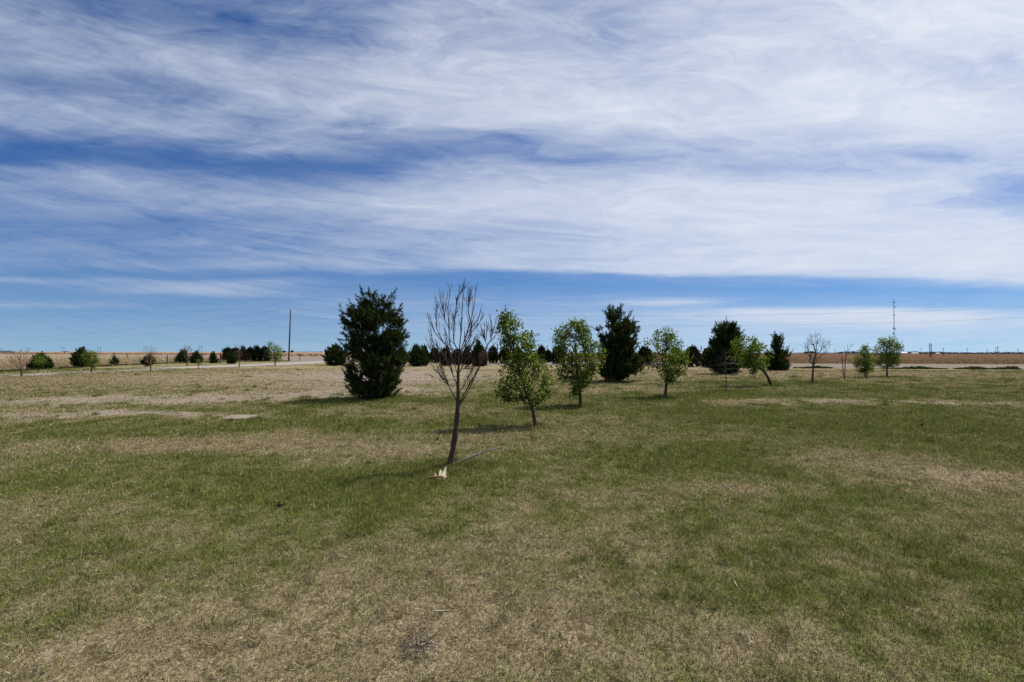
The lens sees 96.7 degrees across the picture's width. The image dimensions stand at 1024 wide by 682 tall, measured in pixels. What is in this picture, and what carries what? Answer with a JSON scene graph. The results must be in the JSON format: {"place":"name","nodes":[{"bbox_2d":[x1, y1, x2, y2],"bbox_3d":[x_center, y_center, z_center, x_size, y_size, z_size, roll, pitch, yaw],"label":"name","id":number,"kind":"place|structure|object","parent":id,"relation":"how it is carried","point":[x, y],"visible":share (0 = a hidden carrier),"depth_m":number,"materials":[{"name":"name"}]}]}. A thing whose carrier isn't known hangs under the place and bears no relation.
{"place":"outdoors","nodes":[
{"label":"outdoors","id":0,"kind":"place"},
{"bbox_2d":[0,355,282,369],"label":"pasture","id":1,"kind":"structure","parent":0,"point":[1,356],"depth_m":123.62,"materials":[{"name":"beige plant"}]},
{"bbox_2d":[25,351,54,368],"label":"pine tree","id":2,"kind":"object","parent":1,"relation":"on","point":[50,364],"visible":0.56,"depth_m":40.88,"materials":[{"name":"green plant"}]},
{"bbox_2d":[69,346,91,366],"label":"pine tree","id":3,"kind":"object","parent":1,"relation":"on","point":[74,359],"visible":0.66,"depth_m":46.65,"materials":[{"name":"green plant"}]},
{"bbox_2d":[108,354,119,364],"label":"pine sapling","id":4,"kind":"object","parent":1,"relation":"on","point":[114,360],"visible":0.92,"depth_m":54.72,"materials":[{"name":"green plant"}]},
{"bbox_2d":[0,360,290,371],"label":"edge weeds","id":5,"kind":"object","parent":1,"relation":"on","point":[78,366],"visible":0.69,"depth_m":50.09,"materials":[{"name":"green plant"}]},
{"bbox_2d":[173,348,189,362],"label":"pine tree","id":6,"kind":"object","parent":1,"relation":"on","point":[180,357],"visible":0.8,"depth_m":67.54,"materials":[{"name":"green plant"}]},
{"bbox_2d":[221,347,231,359],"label":"cedar tree","id":7,"kind":"object","parent":1,"relation":"on","point":[225,351],"visible":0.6,"depth_m":80.22,"materials":[{"name":"green plant"}]},
{"bbox_2d":[229,347,239,359],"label":"cedar tree","id":8,"kind":"object","parent":1,"relation":"on","point":[233,349],"visible":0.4,"depth_m":78.20,"materials":[{"name":"green plant"}]},
{"bbox_2d":[237,346,248,360],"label":"cedar tree","id":9,"kind":"object","parent":1,"relation":"on","point":[244,356],"visible":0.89,"depth_m":78.46,"materials":[{"name":"green plant"}]},
{"bbox_2d":[247,346,253,360],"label":"cedar tree","id":10,"kind":"object","parent":1,"relation":"on","point":[250,349],"visible":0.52,"depth_m":80.80,"materials":[{"name":"green plant"}]},
{"bbox_2d":[0,361,333,376],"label":"driveway","id":11,"kind":"structure","parent":0,"point":[286,363],"depth_m":49.61,"materials":[{"name":"grey gravel"}]},
{"bbox_2d":[0,352,522,359],"bbox_3d":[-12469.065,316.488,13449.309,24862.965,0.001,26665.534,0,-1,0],"label":"field","id":12,"kind":"structure","parent":0,"point":[293,353],"depth_m":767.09,"materials":[{"name":"red soil"}]},
{"bbox_2d":[0,354,1023,681],"bbox_3d":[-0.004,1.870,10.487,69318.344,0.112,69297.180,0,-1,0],"label":"ground","id":13,"kind":"structure","parent":0,"point":[418,376],"depth_m":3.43,"materials":[{"name":"green plant"}]},
{"bbox_2d":[9,350,32,375],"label":"bare tree","id":14,"kind":"object","parent":13,"relation":"on","point":[20,363],"visible":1,"depth_m":29.18,"materials":[{"name":"brown plant"}]},
{"bbox_2d":[32,351,48,372],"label":"leafy tree","id":15,"kind":"object","parent":13,"relation":"on","point":[40,360],"visible":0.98,"depth_m":33.95,"materials":[{"name":"green plant"}]},
{"bbox_2d":[78,348,101,371],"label":"leafy tree","id":16,"kind":"object","parent":13,"relation":"on","point":[89,363],"visible":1,"depth_m":34.49,"materials":[{"name":"green plant"}]},
{"bbox_2d":[139,352,156,366],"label":"pine tree","id":17,"kind":"object","parent":13,"relation":"on","point":[143,360],"visible":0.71,"depth_m":48.13,"materials":[{"name":"green plant"}]},
{"bbox_2d":[145,346,156,370],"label":"bare tree","id":18,"kind":"object","parent":13,"relation":"on","point":[150,356],"visible":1,"depth_m":38.40,"materials":[{"name":"brown plant"}]},
{"bbox_2d":[181,346,191,365],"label":"bare tree","id":19,"kind":"object","parent":13,"relation":"on","point":[186,354],"visible":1,"depth_m":51.76,"materials":[{"name":"brown plant"}]},
{"bbox_2d":[189,350,203,362],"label":"pine tree","id":20,"kind":"object","parent":13,"relation":"on","point":[196,355],"visible":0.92,"depth_m":64.60,"materials":[{"name":"green plant"}]},
{"bbox_2d":[208,351,220,362],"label":"pine sapling","id":21,"kind":"object","parent":13,"relation":"on","point":[213,358],"visible":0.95,"depth_m":64.88,"materials":[{"name":"green plant"}]},
{"bbox_2d":[225,351,236,363],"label":"pine tree","id":22,"kind":"object","parent":13,"relation":"on","point":[231,358],"visible":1,"depth_m":62.10,"materials":[{"name":"green plant"}]},
{"bbox_2d":[233,343,242,366],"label":"bare tree","id":23,"kind":"object","parent":13,"relation":"on","point":[238,353],"visible":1,"depth_m":48.45,"materials":[{"name":"brown plant"}]},
{"bbox_2d":[222,415,257,419],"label":"concrete slab","id":24,"kind":"structure","parent":13,"relation":"on","point":[237,417],"depth_m":10.94,"materials":[{"name":"beige concrete"}]},
{"bbox_2d":[251,345,261,360],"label":"cedar tree","id":25,"kind":"object","parent":13,"relation":"on","point":[255,356],"visible":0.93,"depth_m":78.60,"materials":[{"name":"green plant"}]},
{"bbox_2d":[258,345,271,360],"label":"cedar tree","id":26,"kind":"object","parent":13,"relation":"on","point":[263,351],"visible":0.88,"depth_m":78.70,"materials":[{"name":"green plant"}]},
{"bbox_2d":[265,342,284,364],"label":"leafy tree","id":27,"kind":"object","parent":13,"relation":"on","point":[274,357],"visible":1,"depth_m":54.54,"materials":[{"name":"green plant"}]},
{"bbox_2d":[274,501,284,507],"bbox_3d":[-2.404,1.697,4.727,0.117,0.084,0.086,1,-2,-30],"label":"debris clump","id":28,"kind":"object","parent":13,"relation":"on","point":[279,504],"visible":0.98,"depth_m":4.72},
{"bbox_2d":[288,308,290,360],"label":"utility pole","id":29,"kind":"object","parent":13,"relation":"on","point":[289,337],"visible":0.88,"depth_m":84.51,"materials":[{"name":"brown wood"}]},
{"bbox_2d":[321,342,347,365],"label":"pine tree","id":30,"kind":"object","parent":13,"relation":"on","point":[331,355],"visible":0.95,"depth_m":54.17,"materials":[{"name":"green plant"}]},
{"bbox_2d":[337,285,410,398],"bbox_3d":[-4.720,0.117,15.774,2.500,4.136,2.565,0,-1,0],"label":"pine tree","id":31,"kind":"object","parent":13,"relation":"on","point":[380,357],"visible":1,"depth_m":15.31,"materials":[{"name":"green plant"}]},
{"bbox_2d":[386,614,445,661],"bbox_3d":[-0.514,1.594,2.488,0.273,0.126,0.407,1,-2,-41],"label":"dry weed","id":32,"kind":"object","parent":13,"relation":"on","point":[427,644],"visible":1,"depth_m":2.45,"materials":[{"name":"brown plant"}]},
{"bbox_2d":[406,343,429,366],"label":"pine tree","id":33,"kind":"object","parent":13,"relation":"on","point":[418,356],"visible":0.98,"depth_m":51.92,"materials":[{"name":"green plant"}]},
{"bbox_2d":[421,344,429,363],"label":"cedar tree","id":34,"kind":"object","parent":13,"relation":"on","point":[425,349],"visible":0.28,"depth_m":59.09,"materials":[{"name":"green plant"}]},
{"bbox_2d":[429,347,439,362],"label":"cedar tree","id":35,"kind":"object","parent":13,"relation":"on","point":[433,358],"visible":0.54,"depth_m":66.08,"materials":[{"name":"green plant"}]},
{"bbox_2d":[426,467,446,479],"bbox_3d":[-0.928,1.690,5.742,0.292,0.160,0.140,1,-2,-39],"label":"broken branch","id":36,"kind":"object","parent":13,"relation":"on","point":[442,474],"visible":0.86,"depth_m":5.77,"materials":[{"name":"beige plant"}]},
{"bbox_2d":[439,346,453,365],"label":"cedar tree","id":37,"kind":"object","parent":13,"relation":"on","point":[447,356],"visible":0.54,"depth_m":53.31,"materials":[{"name":"green plant"}]},
{"bbox_2d":[452,349,461,364],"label":"cedar tree","id":38,"kind":"object","parent":13,"relation":"on","point":[456,359],"visible":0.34,"depth_m":57.93,"materials":[{"name":"green plant"}]},
{"bbox_2d":[425,278,503,466],"bbox_3d":[-0.664,0.459,6.395,1.092,2.712,0.701,0,-1,0],"label":"bare tree","id":39,"kind":"object","parent":13,"relation":"on","point":[455,431],"visible":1,"depth_m":6.40,"materials":[{"name":"brown plant"}]},
{"bbox_2d":[461,345,471,364],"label":"cedar tree","id":40,"kind":"object","parent":13,"relation":"on","point":[466,363],"visible":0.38,"depth_m":56.84,"materials":[{"name":"green plant"}]},
{"bbox_2d":[445,448,499,466],"bbox_3d":[-0.586,1.760,6.938,0.082,0.049,1.518,-1,-2,27],"label":"drip hose","id":41,"kind":"object","parent":13,"relation":"on","point":[476,454],"visible":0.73,"depth_m":7.06,"materials":[{"name":"grey plastic"}]},
{"bbox_2d":[470,338,489,365],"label":"pine tree","id":42,"kind":"object","parent":13,"relation":"on","point":[477,348],"visible":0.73,"depth_m":52.41,"materials":[{"name":"green plant"}]},
{"bbox_2d":[488,344,497,363],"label":"cedar tree","id":43,"kind":"object","parent":13,"relation":"on","point":[493,358],"visible":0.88,"depth_m":65.42,"materials":[{"name":"green plant"}]},
{"bbox_2d":[498,345,510,363],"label":"cedar tree","id":44,"kind":"object","parent":13,"relation":"on","point":[503,355],"visible":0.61,"depth_m":63.94,"materials":[{"name":"green plant"}]},
{"bbox_2d":[493,305,556,425],"bbox_3d":[0.263,0.545,9.981,1.457,2.704,1.284,0,-1,0],"label":"leafy tree","id":45,"kind":"object","parent":13,"relation":"on","point":[507,327],"visible":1,"depth_m":9.85,"materials":[{"name":"green plant"}]},
{"bbox_2d":[535,344,547,362],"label":"cedar tree","id":46,"kind":"object","parent":13,"relation":"on","point":[541,349],"visible":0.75,"depth_m":73.16,"materials":[{"name":"green plant"}]},
{"bbox_2d":[545,349,552,362],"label":"cedar tree","id":47,"kind":"object","parent":13,"relation":"on","point":[549,355],"visible":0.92,"depth_m":73.33,"materials":[{"name":"green plant"}]},
{"bbox_2d":[551,346,565,363],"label":"cedar tree","id":48,"kind":"object","parent":13,"relation":"on","point":[553,358],"visible":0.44,"depth_m":61.73,"materials":[{"name":"green plant"}]},
{"bbox_2d":[549,317,608,405],"bbox_3d":[2.013,0.628,13.692,1.765,2.746,1.468,0,-1,0],"label":"leafy tree","id":49,"kind":"object","parent":13,"relation":"on","point":[580,378],"visible":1,"depth_m":13.60,"materials":[{"name":"green plant"}]},
{"bbox_2d":[590,303,645,381],"bbox_3d":[6.083,0.166,25.546,2.879,4.623,2.702,-1,-2,31],"label":"pine tree","id":50,"kind":"object","parent":13,"relation":"on","point":[622,358],"visible":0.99,"depth_m":24.97,"materials":[{"name":"green plant"}]},
{"bbox_2d":[638,345,653,365],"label":"cedar tree","id":51,"kind":"object","parent":13,"relation":"on","point":[643,351],"visible":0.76,"depth_m":55.08,"materials":[{"name":"green plant"}]},
{"bbox_2d":[643,326,693,396],"bbox_3d":[5.562,0.760,16.186,1.763,2.594,1.424,0,-1,0],"label":"leafy tree","id":52,"kind":"object","parent":13,"relation":"on","point":[666,340],"visible":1,"depth_m":16.11,"materials":[{"name":"green plant"}]},
{"bbox_2d":[668,346,682,364],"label":"cedar tree","id":53,"kind":"object","parent":13,"relation":"on","point":[676,354],"visible":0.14,"depth_m":57.74,"materials":[{"name":"green plant"}]},
{"bbox_2d":[682,344,702,366],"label":"cedar tree","id":54,"kind":"object","parent":13,"relation":"on","point":[695,351],"visible":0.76,"depth_m":52.22,"materials":[{"name":"green plant"}]},
{"bbox_2d":[699,346,709,367],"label":"cedar tree","id":55,"kind":"object","parent":13,"relation":"on","point":[705,364],"visible":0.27,"depth_m":48.95,"materials":[{"name":"green plant"}]},
{"bbox_2d":[701,317,745,373],"bbox_3d":[16.285,0.454,34.893,3.295,4.743,2.749,1,-2,-30],"label":"pine tree","id":56,"kind":"object","parent":13,"relation":"on","point":[726,333],"visible":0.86,"depth_m":34.34,"materials":[{"name":"green plant"}]},
{"bbox_2d":[710,352,738,388],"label":"dead sapling","id":57,"kind":"object","parent":13,"relation":"on","point":[725,363],"visible":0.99,"depth_m":18.77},
{"bbox_2d":[728,335,774,385],"bbox_3d":[11.587,0.986,22.002,2.172,2.540,1.792,0,-1,0],"label":"leafy tree","id":58,"kind":"object","parent":13,"relation":"on","point":[754,362],"visible":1,"depth_m":21.85,"materials":[{"name":"green plant"}]},
{"bbox_2d":[763,331,793,370],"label":"pine tree","id":59,"kind":"object","parent":13,"relation":"on","point":[778,361],"visible":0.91,"depth_m":42.30,"materials":[{"name":"green plant"}]},
{"bbox_2d":[803,332,830,381],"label":"bare tree","id":60,"kind":"object","parent":13,"relation":"on","point":[813,364],"visible":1,"depth_m":24.22,"materials":[{"name":"brown plant"}]},
{"bbox_2d":[844,346,851,378],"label":"bare sapling","id":61,"kind":"object","parent":13,"relation":"on","point":[845,362],"visible":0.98,"depth_m":27.18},
{"bbox_2d":[690,366,1021,369],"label":"roadside weeds","id":62,"kind":"object","parent":13,"relation":"on","point":[925,367],"visible":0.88,"depth_m":47.24,"materials":[{"name":"brown plant"}]},
{"bbox_2d":[850,343,876,376],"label":"leafy tree","id":63,"kind":"object","parent":13,"relation":"on","point":[865,362],"visible":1,"depth_m":30.13,"materials":[{"name":"green plant"}]},
{"bbox_2d":[870,335,904,375],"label":"leafy tree","id":64,"kind":"object","parent":13,"relation":"on","point":[885,355],"visible":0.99,"depth_m":31.58,"materials":[{"name":"green plant"}]},
{"bbox_2d":[0,354,1023,368],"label":"road","id":65,"kind":"structure","parent":0,"point":[306,359],"depth_m":65.87,"materials":[{"name":"grey asphalt"}]},
{"bbox_2d":[0,0,1023,353],"label":"sky","id":66,"kind":"structure","parent":0,"point":[677,163],"materials":[{"name":"blue"}]},
{"bbox_2d":[407,352,1023,363],"bbox_3d":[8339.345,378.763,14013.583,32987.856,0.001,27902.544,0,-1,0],"label":"field","id":67,"kind":"structure","parent":0,"point":[927,357],"depth_m":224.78,"materials":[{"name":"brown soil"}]},
{"bbox_2d":[763,352,877,353],"bbox_3d":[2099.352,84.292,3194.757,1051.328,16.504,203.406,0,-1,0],"label":"treeline","id":68,"kind":"object","parent":67,"relation":"on","point":[828,353],"visible":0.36,"depth_m":3187.70,"materials":[{"name":"plant"}]},
{"bbox_2d":[893,302,895,335],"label":"radio mast","id":69,"kind":"object","parent":67,"relation":"on","point":[894,328],"visible":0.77,"depth_m":620.24,"materials":[{"name":"metal"}]},
{"bbox_2d":[915,352,1023,353],"bbox_3d":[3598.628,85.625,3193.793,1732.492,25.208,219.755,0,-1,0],"label":"treeline","id":70,"kind":"object","parent":67,"relation":"on","point":[980,353],"visible":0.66,"depth_m":3183.74,"materials":[{"name":"green plant"}]}
]}

